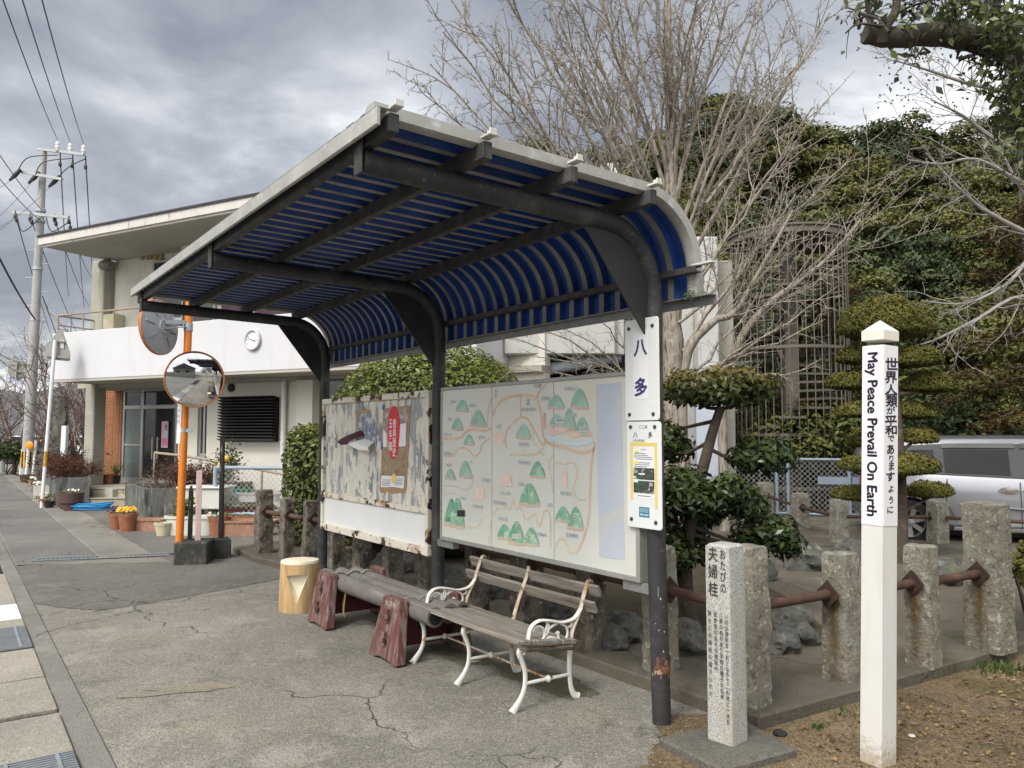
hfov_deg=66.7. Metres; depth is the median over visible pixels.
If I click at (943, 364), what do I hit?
evergreen tree
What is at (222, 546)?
marker stake
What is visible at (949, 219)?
evergreen tree
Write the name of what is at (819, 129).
evergreen tree
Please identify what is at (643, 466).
notice sheet
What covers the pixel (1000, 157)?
evergreen tree
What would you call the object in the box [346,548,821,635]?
garden soil
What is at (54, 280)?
power line
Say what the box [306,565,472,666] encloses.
bamboo bench
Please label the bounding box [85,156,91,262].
power line
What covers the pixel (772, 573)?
garden rock
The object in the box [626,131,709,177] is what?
evergreen tree
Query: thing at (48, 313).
power line
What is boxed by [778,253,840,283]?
evergreen tree
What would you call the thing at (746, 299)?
evergreen tree
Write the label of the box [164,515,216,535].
planter trough
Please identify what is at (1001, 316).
evergreen tree
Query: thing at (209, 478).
planter shrub
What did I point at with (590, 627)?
stone post fence
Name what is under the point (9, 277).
power line
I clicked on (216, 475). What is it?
wire fence
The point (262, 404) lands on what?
community hall
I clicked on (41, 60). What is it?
power line
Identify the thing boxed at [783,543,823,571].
garden rock
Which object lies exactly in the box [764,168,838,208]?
evergreen tree
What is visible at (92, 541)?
kerb
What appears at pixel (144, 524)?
planter trough
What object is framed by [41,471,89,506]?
concrete planter
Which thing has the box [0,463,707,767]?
ground
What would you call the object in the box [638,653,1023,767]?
dirt ground
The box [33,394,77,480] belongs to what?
memorial stone
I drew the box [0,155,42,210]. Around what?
power line
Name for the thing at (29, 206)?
power line
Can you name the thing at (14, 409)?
hill
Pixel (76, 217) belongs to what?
power line
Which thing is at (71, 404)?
bare shrub
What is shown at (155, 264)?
window
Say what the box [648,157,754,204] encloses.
evergreen tree
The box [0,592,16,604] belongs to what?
gutter slab
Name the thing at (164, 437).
door poster
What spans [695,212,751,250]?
evergreen tree
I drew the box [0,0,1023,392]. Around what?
sky
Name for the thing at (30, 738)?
gutter slab
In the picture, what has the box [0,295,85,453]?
bare shrub
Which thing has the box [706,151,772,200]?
evergreen tree
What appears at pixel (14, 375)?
round sign
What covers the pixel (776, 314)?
evergreen tree
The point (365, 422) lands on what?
poster
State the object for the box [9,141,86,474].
utility pole
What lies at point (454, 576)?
garden rock
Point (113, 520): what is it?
flower pot
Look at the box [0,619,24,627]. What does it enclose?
gutter slab
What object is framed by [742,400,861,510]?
evergreen shrub
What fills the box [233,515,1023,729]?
garden paving
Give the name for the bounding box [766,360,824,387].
evergreen tree
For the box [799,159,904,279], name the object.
evergreen tree
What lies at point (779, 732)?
stone chip
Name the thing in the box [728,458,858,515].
wire gate
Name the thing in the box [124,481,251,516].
concrete planter
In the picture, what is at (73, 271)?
power line
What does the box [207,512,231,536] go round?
flower pot
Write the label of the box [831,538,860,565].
garden rock
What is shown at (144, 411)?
entrance door
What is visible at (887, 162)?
evergreen tree
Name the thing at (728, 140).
evergreen tree
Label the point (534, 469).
map board
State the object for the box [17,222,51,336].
power line
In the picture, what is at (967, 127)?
evergreen tree
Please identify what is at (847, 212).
evergreen tree
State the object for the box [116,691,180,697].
paving patch
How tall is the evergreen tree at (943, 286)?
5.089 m
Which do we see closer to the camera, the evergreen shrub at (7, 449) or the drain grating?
the drain grating
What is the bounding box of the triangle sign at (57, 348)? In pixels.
[40,329,69,507]
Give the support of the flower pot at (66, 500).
on the ground at (157, 644)
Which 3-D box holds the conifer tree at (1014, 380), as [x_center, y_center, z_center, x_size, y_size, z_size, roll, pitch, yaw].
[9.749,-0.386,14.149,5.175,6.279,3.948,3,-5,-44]
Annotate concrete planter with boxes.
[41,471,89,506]
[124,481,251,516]
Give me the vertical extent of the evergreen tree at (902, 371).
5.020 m
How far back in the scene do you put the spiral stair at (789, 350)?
16.20 m
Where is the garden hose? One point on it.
(91, 506)
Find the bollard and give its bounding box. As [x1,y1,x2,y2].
[0,459,4,472]
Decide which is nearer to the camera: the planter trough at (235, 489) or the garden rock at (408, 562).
the garden rock at (408, 562)
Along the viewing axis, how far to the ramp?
14.61 m
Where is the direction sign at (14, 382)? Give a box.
[8,377,25,436]
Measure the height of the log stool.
0.455 m
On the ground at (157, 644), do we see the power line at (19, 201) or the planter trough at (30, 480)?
the planter trough at (30, 480)
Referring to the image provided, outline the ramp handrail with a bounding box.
[153,451,282,489]
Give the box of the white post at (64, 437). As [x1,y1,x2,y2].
[60,426,68,455]
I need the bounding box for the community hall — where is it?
[33,192,550,503]
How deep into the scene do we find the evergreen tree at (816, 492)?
18.39 m
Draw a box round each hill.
[0,383,85,440]
[743,180,1004,495]
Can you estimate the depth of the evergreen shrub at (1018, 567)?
6.09 m
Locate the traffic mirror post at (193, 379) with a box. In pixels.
[138,299,224,564]
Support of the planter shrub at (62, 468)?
in the concrete planter at (81, 483)
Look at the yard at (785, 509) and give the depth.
16.51 m
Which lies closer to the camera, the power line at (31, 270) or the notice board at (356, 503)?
the notice board at (356, 503)
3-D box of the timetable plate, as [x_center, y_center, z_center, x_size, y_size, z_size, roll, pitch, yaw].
[0.735,0.507,4.342,0.014,0.594,0.267,3,-4,-36]
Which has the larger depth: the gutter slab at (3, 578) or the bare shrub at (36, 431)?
the bare shrub at (36, 431)
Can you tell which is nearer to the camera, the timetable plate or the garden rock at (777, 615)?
the timetable plate
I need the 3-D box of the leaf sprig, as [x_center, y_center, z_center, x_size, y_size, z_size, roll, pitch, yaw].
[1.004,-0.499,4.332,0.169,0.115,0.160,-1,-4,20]
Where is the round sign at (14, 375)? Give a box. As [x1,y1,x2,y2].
[8,361,26,379]
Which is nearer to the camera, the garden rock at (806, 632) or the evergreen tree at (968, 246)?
the garden rock at (806, 632)
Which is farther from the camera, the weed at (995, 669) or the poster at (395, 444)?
the poster at (395, 444)
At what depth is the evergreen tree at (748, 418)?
19.29 m
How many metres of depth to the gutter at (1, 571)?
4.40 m
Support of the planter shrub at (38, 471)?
in the concrete planter at (81, 483)
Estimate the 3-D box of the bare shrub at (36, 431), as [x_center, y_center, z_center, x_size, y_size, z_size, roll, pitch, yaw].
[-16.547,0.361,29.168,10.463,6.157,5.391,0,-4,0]
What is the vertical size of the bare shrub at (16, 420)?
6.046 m
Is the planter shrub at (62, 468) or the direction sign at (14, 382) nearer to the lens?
the planter shrub at (62, 468)
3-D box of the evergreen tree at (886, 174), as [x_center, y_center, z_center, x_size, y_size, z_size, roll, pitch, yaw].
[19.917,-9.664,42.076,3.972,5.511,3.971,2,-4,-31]
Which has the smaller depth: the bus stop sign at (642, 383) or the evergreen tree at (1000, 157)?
the bus stop sign at (642, 383)
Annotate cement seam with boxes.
[94,581,265,610]
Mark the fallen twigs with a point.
(949, 741)
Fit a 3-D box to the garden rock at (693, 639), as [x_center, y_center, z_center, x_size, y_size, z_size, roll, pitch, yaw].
[1.235,1.761,5.449,0.411,0.230,0.383,0,-4,0]
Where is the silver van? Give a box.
[852,435,1023,539]
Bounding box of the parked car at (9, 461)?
[5,435,37,463]
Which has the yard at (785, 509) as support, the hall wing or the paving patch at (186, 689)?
the hall wing
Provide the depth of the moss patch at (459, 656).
5.59 m
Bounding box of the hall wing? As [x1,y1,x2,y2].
[481,163,735,478]
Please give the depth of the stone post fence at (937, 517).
10.77 m
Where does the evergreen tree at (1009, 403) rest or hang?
on the hill at (772, 187)
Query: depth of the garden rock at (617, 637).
5.45 m
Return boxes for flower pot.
[18,474,35,482]
[43,500,54,507]
[57,488,84,510]
[106,505,125,529]
[107,463,136,483]
[115,506,138,531]
[153,522,171,535]
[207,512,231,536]
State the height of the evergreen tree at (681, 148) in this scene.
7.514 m
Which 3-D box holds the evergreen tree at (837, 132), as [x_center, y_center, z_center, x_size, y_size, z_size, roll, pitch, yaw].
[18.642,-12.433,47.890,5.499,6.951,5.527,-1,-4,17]
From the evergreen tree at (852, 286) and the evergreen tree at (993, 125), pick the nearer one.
the evergreen tree at (852, 286)
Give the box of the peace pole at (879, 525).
[860,320,898,767]
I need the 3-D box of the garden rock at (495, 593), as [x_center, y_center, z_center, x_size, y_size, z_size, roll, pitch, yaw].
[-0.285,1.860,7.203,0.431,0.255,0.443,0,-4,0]
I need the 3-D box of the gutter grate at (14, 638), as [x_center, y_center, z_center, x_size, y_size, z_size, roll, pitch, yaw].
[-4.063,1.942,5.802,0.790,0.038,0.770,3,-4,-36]
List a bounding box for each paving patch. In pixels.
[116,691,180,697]
[144,686,212,691]
[172,682,234,688]
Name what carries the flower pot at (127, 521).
on the asphalt
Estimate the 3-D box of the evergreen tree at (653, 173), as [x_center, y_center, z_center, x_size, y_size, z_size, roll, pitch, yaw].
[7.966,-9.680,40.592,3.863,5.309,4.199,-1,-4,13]
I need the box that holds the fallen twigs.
[896,696,1023,767]
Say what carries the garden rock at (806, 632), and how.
on the garden paving
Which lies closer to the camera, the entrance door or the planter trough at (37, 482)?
the entrance door
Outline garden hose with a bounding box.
[71,502,113,509]
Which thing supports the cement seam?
on the asphalt
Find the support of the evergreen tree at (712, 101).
on the hill at (772, 187)
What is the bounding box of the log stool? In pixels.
[278,557,318,613]
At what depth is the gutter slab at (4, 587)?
7.95 m
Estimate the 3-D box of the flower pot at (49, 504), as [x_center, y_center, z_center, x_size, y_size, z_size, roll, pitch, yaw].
[-9.662,2.526,16.235,0.216,0.170,0.216,0,-4,0]
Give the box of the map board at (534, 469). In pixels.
[437,371,658,596]
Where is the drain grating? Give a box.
[32,552,173,561]
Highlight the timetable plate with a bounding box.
[627,421,662,530]
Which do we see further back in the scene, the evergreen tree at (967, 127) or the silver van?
the evergreen tree at (967, 127)
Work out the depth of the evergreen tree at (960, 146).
44.96 m
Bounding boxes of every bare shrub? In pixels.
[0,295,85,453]
[0,323,84,471]
[0,325,85,474]
[17,342,85,469]
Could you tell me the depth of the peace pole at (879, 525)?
3.79 m
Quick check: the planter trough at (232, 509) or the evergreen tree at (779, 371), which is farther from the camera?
the evergreen tree at (779, 371)
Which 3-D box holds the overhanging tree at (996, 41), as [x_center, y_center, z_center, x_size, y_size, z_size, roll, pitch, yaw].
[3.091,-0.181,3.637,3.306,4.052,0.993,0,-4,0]
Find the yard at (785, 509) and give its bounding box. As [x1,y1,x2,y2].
[754,496,856,516]
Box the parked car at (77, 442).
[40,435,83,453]
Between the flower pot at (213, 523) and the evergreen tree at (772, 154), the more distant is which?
the evergreen tree at (772, 154)
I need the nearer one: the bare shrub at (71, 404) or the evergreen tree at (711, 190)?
the bare shrub at (71, 404)
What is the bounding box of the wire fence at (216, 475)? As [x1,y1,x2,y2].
[212,466,291,515]
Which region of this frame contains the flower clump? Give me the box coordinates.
[170,497,195,515]
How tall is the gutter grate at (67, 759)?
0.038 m
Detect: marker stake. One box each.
[187,486,193,539]
[195,470,201,539]
[212,437,230,558]
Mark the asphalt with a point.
(98, 586)
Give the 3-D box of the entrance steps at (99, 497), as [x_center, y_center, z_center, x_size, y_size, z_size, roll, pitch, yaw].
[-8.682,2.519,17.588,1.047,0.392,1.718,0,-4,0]
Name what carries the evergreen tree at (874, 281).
on the hill at (772, 187)
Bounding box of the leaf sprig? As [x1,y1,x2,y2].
[676,283,704,301]
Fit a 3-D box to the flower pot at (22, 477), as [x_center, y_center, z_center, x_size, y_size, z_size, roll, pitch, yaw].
[-15.285,3.002,24.640,0.616,0.260,0.616,0,-4,0]
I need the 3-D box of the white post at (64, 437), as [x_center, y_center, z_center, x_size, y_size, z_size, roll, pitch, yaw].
[-12.630,1.922,21.923,0.162,1.482,0.140,0,-4,0]
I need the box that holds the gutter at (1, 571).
[0,566,58,722]
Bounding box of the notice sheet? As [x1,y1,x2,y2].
[630,442,657,508]
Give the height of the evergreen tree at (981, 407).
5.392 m
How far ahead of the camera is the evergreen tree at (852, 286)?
27.68 m
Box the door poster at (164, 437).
[161,421,168,447]
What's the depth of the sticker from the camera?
4.31 m
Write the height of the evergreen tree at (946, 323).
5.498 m
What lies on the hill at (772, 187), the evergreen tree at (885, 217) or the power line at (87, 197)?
the evergreen tree at (885, 217)
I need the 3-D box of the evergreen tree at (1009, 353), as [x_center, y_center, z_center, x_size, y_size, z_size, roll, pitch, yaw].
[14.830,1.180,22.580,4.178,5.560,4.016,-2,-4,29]
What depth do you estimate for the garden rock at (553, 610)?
6.37 m
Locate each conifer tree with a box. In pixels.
[754,276,913,513]
[912,191,1023,434]
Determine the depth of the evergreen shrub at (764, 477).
16.77 m
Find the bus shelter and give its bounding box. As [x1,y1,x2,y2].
[130,97,716,725]
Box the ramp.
[234,503,279,516]
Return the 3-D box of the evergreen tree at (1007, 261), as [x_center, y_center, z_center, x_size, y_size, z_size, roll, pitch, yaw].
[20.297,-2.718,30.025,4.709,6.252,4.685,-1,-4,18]
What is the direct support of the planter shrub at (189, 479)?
in the concrete planter at (145, 499)
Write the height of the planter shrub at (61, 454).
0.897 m
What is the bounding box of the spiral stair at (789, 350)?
[727,222,851,507]
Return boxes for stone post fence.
[254,490,839,709]
[757,482,1023,543]
[820,501,1016,685]
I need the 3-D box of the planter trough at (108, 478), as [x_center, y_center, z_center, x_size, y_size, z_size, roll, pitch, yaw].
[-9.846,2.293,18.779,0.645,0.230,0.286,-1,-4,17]
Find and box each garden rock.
[372,549,414,572]
[429,565,464,595]
[489,571,503,599]
[545,591,570,618]
[603,623,632,650]
[607,609,641,642]
[679,617,706,655]
[702,625,706,635]
[768,557,777,581]
[769,597,813,630]
[770,626,800,655]
[779,615,822,645]
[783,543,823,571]
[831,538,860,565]
[939,556,962,585]
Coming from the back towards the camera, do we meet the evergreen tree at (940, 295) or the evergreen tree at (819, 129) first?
the evergreen tree at (819, 129)
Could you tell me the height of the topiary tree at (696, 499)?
2.082 m
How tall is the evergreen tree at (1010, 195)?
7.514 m
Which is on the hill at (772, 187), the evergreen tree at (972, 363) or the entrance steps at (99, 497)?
the evergreen tree at (972, 363)
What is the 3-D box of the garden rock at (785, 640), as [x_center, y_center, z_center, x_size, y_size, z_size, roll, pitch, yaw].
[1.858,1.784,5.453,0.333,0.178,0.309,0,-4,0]
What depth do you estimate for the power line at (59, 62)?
13.22 m
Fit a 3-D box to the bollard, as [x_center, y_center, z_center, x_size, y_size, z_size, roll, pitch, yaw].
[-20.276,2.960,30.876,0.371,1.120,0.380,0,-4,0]
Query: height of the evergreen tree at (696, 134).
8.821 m
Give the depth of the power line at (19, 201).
22.41 m
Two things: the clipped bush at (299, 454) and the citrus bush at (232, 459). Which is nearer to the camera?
the clipped bush at (299, 454)
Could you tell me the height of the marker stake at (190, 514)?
0.805 m
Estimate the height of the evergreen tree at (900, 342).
5.791 m
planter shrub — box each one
[21,447,104,480]
[34,449,113,474]
[47,454,104,482]
[135,459,204,487]
[151,456,218,487]
[202,471,242,484]
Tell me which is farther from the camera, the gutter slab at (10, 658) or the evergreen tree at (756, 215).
the evergreen tree at (756, 215)
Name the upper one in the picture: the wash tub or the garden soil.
the wash tub
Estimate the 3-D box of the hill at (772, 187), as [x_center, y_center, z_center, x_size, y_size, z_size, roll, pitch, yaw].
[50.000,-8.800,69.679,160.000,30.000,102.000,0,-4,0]
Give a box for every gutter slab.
[0,574,7,582]
[0,583,11,592]
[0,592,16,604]
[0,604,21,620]
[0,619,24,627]
[0,648,38,666]
[0,661,44,683]
[0,677,49,697]
[0,690,57,721]
[0,713,73,764]
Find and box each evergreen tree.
[521,132,565,155]
[568,146,631,176]
[610,138,699,185]
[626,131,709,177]
[633,152,702,187]
[644,178,690,203]
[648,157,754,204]
[655,119,724,162]
[676,90,769,163]
[678,194,743,236]
[683,183,761,217]
[689,101,813,194]
[692,221,733,261]
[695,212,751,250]
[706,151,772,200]
[719,251,778,359]
[720,194,829,333]
[732,101,805,140]
[734,277,826,372]
[734,278,769,337]
[735,350,861,417]
[736,126,859,208]
[736,134,810,208]
[736,387,808,442]
[736,405,765,441]
[739,202,859,267]
[752,319,823,355]
[752,422,851,497]
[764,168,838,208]
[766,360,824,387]
[774,116,839,188]
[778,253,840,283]
[792,141,897,262]
[797,275,903,301]
[798,264,924,308]
[798,280,887,335]
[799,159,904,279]
[800,188,879,276]
[807,296,972,358]
[808,125,856,156]
[827,117,943,246]
[839,193,941,281]
[842,354,911,401]
[844,225,974,302]
[847,156,914,207]
[849,107,964,198]
[850,209,923,289]
[860,348,960,399]
[880,164,973,215]
[887,264,986,308]
[893,192,1018,291]
[894,336,999,406]
[896,133,1001,170]
[900,306,1023,393]
[906,400,1023,434]
[916,292,973,347]
[923,166,1023,289]
[926,157,1023,254]
[931,285,993,371]
[932,115,1017,169]
[940,220,1020,292]
[956,330,1023,394]
[958,105,1023,172]
[959,137,1023,191]
[962,277,1023,350]
[968,375,1023,405]
[971,243,1021,297]
[984,384,1023,427]
[996,163,1023,195]
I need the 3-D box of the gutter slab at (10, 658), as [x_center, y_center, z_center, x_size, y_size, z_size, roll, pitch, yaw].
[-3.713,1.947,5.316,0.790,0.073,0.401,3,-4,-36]
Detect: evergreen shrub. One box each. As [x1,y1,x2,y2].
[0,439,39,474]
[736,428,782,484]
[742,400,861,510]
[756,376,861,501]
[839,393,1023,456]
[1012,540,1023,613]
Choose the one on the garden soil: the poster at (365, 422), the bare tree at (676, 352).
the bare tree at (676, 352)
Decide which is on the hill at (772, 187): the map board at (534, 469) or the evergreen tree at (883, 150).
the evergreen tree at (883, 150)
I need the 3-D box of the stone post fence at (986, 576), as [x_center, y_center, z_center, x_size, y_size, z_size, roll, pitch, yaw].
[2.731,1.334,5.166,1.740,1.037,0.271,2,-4,-29]
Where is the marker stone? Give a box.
[659,542,795,767]
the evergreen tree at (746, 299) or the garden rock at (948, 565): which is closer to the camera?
the garden rock at (948, 565)
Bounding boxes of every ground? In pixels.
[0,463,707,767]
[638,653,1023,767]
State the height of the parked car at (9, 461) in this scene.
1.444 m
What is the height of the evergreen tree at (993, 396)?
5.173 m
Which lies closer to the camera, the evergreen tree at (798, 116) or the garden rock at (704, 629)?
the garden rock at (704, 629)
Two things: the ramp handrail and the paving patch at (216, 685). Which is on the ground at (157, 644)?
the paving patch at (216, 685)
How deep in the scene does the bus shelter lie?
4.95 m
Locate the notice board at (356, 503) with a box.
[320,390,431,556]
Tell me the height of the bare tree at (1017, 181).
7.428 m
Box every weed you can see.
[811,720,823,729]
[826,703,856,719]
[966,658,1023,676]
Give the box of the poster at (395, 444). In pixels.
[379,405,409,493]
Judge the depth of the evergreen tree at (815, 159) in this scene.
41.12 m
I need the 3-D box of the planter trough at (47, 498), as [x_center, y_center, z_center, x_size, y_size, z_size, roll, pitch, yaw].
[-10.020,2.478,16.664,0.365,0.319,0.528,1,-4,-14]
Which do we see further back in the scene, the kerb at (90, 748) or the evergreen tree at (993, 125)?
the evergreen tree at (993, 125)
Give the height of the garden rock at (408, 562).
0.274 m
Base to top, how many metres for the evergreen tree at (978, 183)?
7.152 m
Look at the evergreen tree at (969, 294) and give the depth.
25.08 m
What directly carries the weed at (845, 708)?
on the dirt ground at (809, 752)
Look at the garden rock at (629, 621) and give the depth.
5.68 m
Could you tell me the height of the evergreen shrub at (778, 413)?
2.932 m
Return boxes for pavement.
[0,473,94,565]
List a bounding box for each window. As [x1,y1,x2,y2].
[151,259,216,321]
[196,405,206,457]
[220,305,287,314]
[329,379,361,398]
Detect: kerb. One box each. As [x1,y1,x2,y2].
[0,537,116,767]
[2,468,141,557]
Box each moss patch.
[426,643,495,665]
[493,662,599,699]
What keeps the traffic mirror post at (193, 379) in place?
on the asphalt
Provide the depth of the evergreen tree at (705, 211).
32.92 m
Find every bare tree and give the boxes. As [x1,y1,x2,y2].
[386,0,941,545]
[856,17,1023,400]
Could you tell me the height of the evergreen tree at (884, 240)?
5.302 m
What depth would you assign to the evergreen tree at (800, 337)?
25.54 m
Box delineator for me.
[25,440,37,473]
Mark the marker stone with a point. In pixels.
(729, 736)
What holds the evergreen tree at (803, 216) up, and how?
on the hill at (772, 187)
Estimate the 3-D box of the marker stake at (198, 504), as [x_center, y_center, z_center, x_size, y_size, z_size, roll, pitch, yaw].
[-3.887,1.600,9.639,0.062,1.050,0.062,2,-4,-29]
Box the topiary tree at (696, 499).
[663,365,808,622]
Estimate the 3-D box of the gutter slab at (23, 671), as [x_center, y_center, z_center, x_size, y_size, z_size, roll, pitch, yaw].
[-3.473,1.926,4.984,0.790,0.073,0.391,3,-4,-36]
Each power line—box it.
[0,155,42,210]
[0,179,42,222]
[0,183,53,229]
[0,258,35,319]
[2,0,57,139]
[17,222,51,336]
[22,0,70,141]
[33,225,76,331]
[41,0,83,143]
[42,296,55,331]
[57,226,87,303]
[59,152,68,295]
[72,155,83,302]
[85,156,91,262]
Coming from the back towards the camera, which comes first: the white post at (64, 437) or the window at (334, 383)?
the white post at (64, 437)
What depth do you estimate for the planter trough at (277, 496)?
13.81 m
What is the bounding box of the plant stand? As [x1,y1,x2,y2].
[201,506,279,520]
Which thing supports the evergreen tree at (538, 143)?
on the hill at (772, 187)
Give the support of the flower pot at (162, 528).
on the asphalt
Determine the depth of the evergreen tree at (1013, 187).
40.55 m
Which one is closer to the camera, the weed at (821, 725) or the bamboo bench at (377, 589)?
the weed at (821, 725)
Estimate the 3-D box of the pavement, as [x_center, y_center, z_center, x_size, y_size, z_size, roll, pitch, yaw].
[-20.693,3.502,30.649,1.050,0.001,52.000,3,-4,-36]
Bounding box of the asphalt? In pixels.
[15,483,279,609]
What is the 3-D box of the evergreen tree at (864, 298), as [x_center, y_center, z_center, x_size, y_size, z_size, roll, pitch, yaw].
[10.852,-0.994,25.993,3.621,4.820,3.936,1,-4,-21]
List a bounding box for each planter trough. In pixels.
[24,476,38,487]
[29,481,40,486]
[34,492,54,506]
[103,474,117,483]
[135,517,165,530]
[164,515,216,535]
[218,503,247,514]
[224,518,277,535]
[226,512,276,518]
[231,494,253,504]
[233,485,252,494]
[235,489,280,501]
[242,503,275,511]
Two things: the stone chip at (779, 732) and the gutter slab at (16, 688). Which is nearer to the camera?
the stone chip at (779, 732)
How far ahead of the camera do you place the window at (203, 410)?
17.15 m
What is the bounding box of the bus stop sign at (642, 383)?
[625,316,659,420]
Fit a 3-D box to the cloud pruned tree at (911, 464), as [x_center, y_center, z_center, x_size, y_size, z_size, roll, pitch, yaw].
[4.538,0.501,9.192,1.635,3.185,1.149,0,-4,0]
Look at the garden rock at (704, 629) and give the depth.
5.54 m
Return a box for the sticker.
[639,507,653,517]
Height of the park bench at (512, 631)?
0.717 m
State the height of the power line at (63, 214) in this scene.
3.510 m
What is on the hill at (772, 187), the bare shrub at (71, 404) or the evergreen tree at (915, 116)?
the evergreen tree at (915, 116)
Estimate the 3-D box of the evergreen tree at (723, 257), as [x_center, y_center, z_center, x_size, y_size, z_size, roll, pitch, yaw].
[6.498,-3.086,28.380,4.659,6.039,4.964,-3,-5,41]
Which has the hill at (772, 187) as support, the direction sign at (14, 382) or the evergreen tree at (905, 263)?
the evergreen tree at (905, 263)
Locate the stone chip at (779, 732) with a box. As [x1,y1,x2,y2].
[773,729,786,734]
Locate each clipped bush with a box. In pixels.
[278,421,352,546]
[315,345,518,558]
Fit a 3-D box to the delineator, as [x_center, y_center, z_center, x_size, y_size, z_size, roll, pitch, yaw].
[-15.980,2.533,25.800,0.335,1.346,0.285,0,-4,0]
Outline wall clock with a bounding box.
[244,330,261,349]
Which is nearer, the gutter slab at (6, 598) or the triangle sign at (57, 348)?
the gutter slab at (6, 598)
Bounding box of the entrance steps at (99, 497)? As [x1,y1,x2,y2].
[89,484,124,506]
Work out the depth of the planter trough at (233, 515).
13.16 m
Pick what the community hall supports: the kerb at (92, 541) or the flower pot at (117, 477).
the flower pot at (117, 477)
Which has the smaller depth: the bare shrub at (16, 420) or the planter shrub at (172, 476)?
the planter shrub at (172, 476)
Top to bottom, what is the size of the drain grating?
0.019 m
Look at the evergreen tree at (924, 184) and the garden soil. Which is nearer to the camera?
the garden soil
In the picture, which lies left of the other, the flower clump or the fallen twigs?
the flower clump
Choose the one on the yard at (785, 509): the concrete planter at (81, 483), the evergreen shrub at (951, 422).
the evergreen shrub at (951, 422)
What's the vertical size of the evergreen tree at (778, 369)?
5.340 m
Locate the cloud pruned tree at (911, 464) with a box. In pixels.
[823,293,961,563]
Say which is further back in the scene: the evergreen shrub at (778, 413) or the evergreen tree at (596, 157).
the evergreen tree at (596, 157)
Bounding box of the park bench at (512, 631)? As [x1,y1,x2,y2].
[409,555,601,714]
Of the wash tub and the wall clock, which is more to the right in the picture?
the wall clock
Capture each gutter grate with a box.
[0,625,33,652]
[0,750,80,767]
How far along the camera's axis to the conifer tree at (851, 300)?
17.30 m
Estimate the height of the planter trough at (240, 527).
0.240 m
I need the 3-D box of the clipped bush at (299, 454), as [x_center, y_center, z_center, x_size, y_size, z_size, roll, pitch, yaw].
[-2.631,1.485,10.875,1.136,1.924,1.136,0,-4,0]
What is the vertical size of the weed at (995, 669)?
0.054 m
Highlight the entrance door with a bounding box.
[121,389,177,482]
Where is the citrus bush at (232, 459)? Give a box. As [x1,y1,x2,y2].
[205,437,249,484]
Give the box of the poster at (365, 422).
[338,409,376,450]
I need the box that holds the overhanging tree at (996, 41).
[825,0,1023,179]
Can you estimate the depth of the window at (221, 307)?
16.52 m
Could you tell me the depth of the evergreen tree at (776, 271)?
26.80 m
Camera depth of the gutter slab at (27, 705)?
4.49 m
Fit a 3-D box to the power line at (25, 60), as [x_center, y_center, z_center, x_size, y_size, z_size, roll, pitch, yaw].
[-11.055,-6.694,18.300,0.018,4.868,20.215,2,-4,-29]
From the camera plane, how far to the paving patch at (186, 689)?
4.83 m
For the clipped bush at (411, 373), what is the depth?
9.43 m
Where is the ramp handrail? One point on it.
(193, 457)

